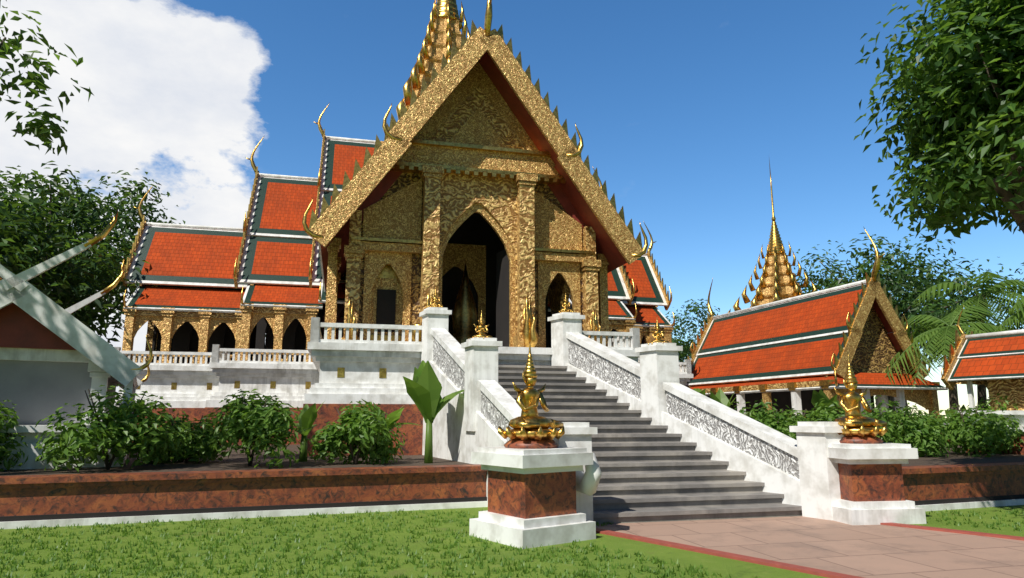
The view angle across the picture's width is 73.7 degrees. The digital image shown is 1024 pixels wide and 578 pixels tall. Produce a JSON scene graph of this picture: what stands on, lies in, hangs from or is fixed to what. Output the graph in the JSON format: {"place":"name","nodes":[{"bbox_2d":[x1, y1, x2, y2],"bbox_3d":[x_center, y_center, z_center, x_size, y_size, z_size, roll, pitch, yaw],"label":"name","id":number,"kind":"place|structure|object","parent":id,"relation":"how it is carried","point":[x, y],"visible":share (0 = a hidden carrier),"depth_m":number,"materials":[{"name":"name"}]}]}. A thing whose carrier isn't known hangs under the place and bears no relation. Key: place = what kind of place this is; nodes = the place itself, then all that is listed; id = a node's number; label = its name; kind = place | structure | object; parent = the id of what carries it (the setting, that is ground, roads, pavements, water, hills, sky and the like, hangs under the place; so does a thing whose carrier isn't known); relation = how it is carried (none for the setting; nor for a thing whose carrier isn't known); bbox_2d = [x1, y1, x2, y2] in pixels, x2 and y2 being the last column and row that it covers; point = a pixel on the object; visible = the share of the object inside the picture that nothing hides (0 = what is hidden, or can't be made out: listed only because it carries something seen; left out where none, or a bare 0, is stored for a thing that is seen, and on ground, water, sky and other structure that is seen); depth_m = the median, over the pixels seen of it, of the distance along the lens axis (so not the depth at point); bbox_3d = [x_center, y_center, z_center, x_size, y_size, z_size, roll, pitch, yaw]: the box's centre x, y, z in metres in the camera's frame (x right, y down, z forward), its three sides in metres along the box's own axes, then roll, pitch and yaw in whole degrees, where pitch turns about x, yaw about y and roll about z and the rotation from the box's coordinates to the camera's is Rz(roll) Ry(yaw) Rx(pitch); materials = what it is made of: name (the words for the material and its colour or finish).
{"place":"outdoors","nodes":[
{"label":"outdoors","id":0,"kind":"place"},
{"bbox_2d":[114,307,843,523],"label":"prasat podium stairs","id":1,"kind":"structure","parent":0,"point":[654,435],"depth_m":14.38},
{"bbox_2d":[120,0,674,363],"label":"temple","id":2,"kind":"structure","parent":1,"relation":"on","point":[468,188],"depth_m":19.63,"materials":[{"name":"gold metal"}]},
{"bbox_2d":[428,289,668,344],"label":"finials","id":3,"kind":"object","parent":1,"relation":"on","point":[481,327],"visible":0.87,"depth_m":14.70,"materials":[{"name":"gold metal"}]},
{"bbox_2d":[0,421,1023,577],"bbox_3d":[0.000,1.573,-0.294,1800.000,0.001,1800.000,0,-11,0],"label":"lawn","id":4,"kind":"structure","parent":0,"point":[723,566],"depth_m":8.31,"materials":[{"name":"green plant"}]},
{"bbox_2d":[0,170,27,191],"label":"tree","id":5,"kind":"object","parent":4,"relation":"on","point":[6,180],"visible":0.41,"depth_m":34.64,"materials":[{"name":"green plant"}]},
{"bbox_2d":[0,167,71,262],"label":"tree","id":6,"kind":"object","parent":4,"relation":"on","point":[44,212],"visible":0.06,"depth_m":26.86,"materials":[{"name":"green plant"}]},
{"bbox_2d":[0,0,93,154],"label":"overhanging tree","id":7,"kind":"object","parent":4,"relation":"on","point":[39,129],"visible":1,"depth_m":11.85,"materials":[{"name":"green plant"}]},
{"bbox_2d":[0,160,136,328],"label":"tree","id":8,"kind":"object","parent":4,"relation":"on","point":[74,209],"visible":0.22,"depth_m":33.23,"materials":[{"name":"green plant"}]},
{"bbox_2d":[0,169,150,345],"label":"tree","id":9,"kind":"object","parent":4,"relation":"on","point":[53,286],"visible":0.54,"depth_m":24.71,"materials":[{"name":"green plant"}]},
{"bbox_2d":[0,165,184,323],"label":"tree","id":10,"kind":"object","parent":4,"relation":"on","point":[132,211],"visible":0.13,"depth_m":40.39,"materials":[{"name":"green plant"}]},
{"bbox_2d":[0,444,1023,528],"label":"terrace retaining wall","id":11,"kind":"structure","parent":4,"relation":"on","point":[235,485],"depth_m":11.51,"materials":[{"name":"stone"}]},
{"bbox_2d":[0,209,152,469],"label":"pavilion","id":12,"kind":"structure","parent":11,"relation":"on","point":[54,356],"depth_m":12.68,"materials":[{"name":"white paint"}]},
{"bbox_2d":[0,360,463,472],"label":"bed shrubs","id":13,"kind":"object","parent":11,"relation":"on","point":[254,425],"visible":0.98,"depth_m":12.41,"materials":[{"name":"green plant"}]},
{"bbox_2d":[693,388,1023,457],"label":"shrubs","id":14,"kind":"object","parent":11,"relation":"on","point":[922,434],"visible":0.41,"depth_m":15.79,"materials":[{"name":"green plant"}]},
{"bbox_2d":[941,306,1023,454],"bbox_3d":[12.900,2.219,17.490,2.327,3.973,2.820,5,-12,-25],"label":"temple building","id":15,"kind":"structure","parent":11,"relation":"on","point":[993,362],"depth_m":17.51,"materials":[{"name":"orange tile"}]},
{"bbox_2d":[469,446,595,548],"bbox_3d":[0.267,2.775,9.336,1.220,1.180,1.220,8,-13,-35],"label":"statue pedestal","id":16,"kind":"object","parent":4,"relation":"on","point":[531,498],"visible":0.98,"depth_m":8.95,"materials":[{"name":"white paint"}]},
{"bbox_2d":[498,343,564,448],"bbox_3d":[0.268,1.459,9.583,0.948,1.496,0.961,3,-11,-14],"label":"kinnari statue","id":17,"kind":"object","parent":16,"relation":"on","point":[530,426],"visible":1,"depth_m":9.33,"materials":[{"name":"gold metal"}]},
{"bbox_2d":[671,323,695,361],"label":"tree","id":18,"kind":"object","parent":4,"relation":"on","point":[684,348],"visible":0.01,"depth_m":46.74,"materials":[{"name":"green plant"}]},
{"bbox_2d":[665,299,719,361],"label":"tree","id":19,"kind":"object","parent":4,"relation":"on","point":[698,313],"visible":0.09,"depth_m":64.94,"materials":[{"name":"green plant"}]},
{"bbox_2d":[827,443,926,524],"bbox_3d":[5.616,3.087,11.002,1.220,1.180,1.220,1,-11,-8],"label":"statue pedestal","id":20,"kind":"object","parent":4,"relation":"on","point":[871,484],"visible":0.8,"depth_m":10.54,"materials":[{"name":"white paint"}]},
{"bbox_2d":[834,354,887,443],"bbox_3d":[5.616,1.771,11.248,0.927,1.496,0.923,-6,-12,28],"label":"kinnari statue","id":21,"kind":"object","parent":20,"relation":"on","point":[859,428],"visible":0.88,"depth_m":11.00,"materials":[{"name":"gold metal"}]},
{"bbox_2d":[794,230,1020,409],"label":"tree","id":22,"kind":"object","parent":4,"relation":"on","point":[840,273],"visible":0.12,"depth_m":49.98,"materials":[{"name":"green plant"}]},
{"bbox_2d":[802,232,1019,407],"bbox_3d":[21.808,2.812,39.984,13.185,12.465,11.617,6,-12,-29],"label":"tree","id":23,"kind":"object","parent":4,"relation":"on","point":[893,280],"visible":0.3,"depth_m":39.34,"materials":[{"name":"green plant"}]},
{"bbox_2d":[853,0,1023,241],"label":"tree","id":24,"kind":"object","parent":4,"relation":"on","point":[962,127],"visible":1,"depth_m":9.75,"materials":[{"name":"green plant"}]},
{"bbox_2d":[871,306,1006,410],"bbox_3d":[15.710,3.258,23.854,4.717,5.576,5.140,5,-12,-26],"label":"palm","id":25,"kind":"object","parent":4,"relation":"on","point":[945,330],"visible":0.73,"depth_m":24.43,"materials":[{"name":"green plant"}]},
{"bbox_2d":[913,271,1023,407],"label":"palm","id":26,"kind":"object","parent":4,"relation":"on","point":[980,300],"visible":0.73,"depth_m":26.08,"materials":[{"name":"green plant"}]},
{"bbox_2d":[987,262,1023,330],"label":"tree","id":27,"kind":"object","parent":4,"relation":"on","point":[1011,291],"visible":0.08,"depth_m":47.40,"materials":[{"name":"green plant"}]},
{"bbox_2d":[994,298,1023,331],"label":"palm","id":28,"kind":"object","parent":4,"relation":"on","point":[1018,315],"visible":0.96,"depth_m":23.30,"materials":[{"name":"green plant"}]},
{"bbox_2d":[0,0,1023,417],"label":"sky","id":29,"kind":"structure","parent":0,"point":[683,108],"materials":[{"name":"blue"}]},
{"bbox_2d":[596,516,1023,577],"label":"path paving","id":30,"kind":"structure","parent":0,"point":[822,547],"depth_m":8.61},
{"bbox_2d":[684,226,949,441],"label":"pavilion","id":31,"kind":"structure","parent":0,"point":[792,352],"depth_m":26.12,"materials":[{"name":"orange tile"}]},
{"bbox_2d":[728,161,817,312],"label":"spire","id":32,"kind":"structure","parent":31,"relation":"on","point":[778,281],"depth_m":40.28,"materials":[{"name":"gold metal"}]}
]}

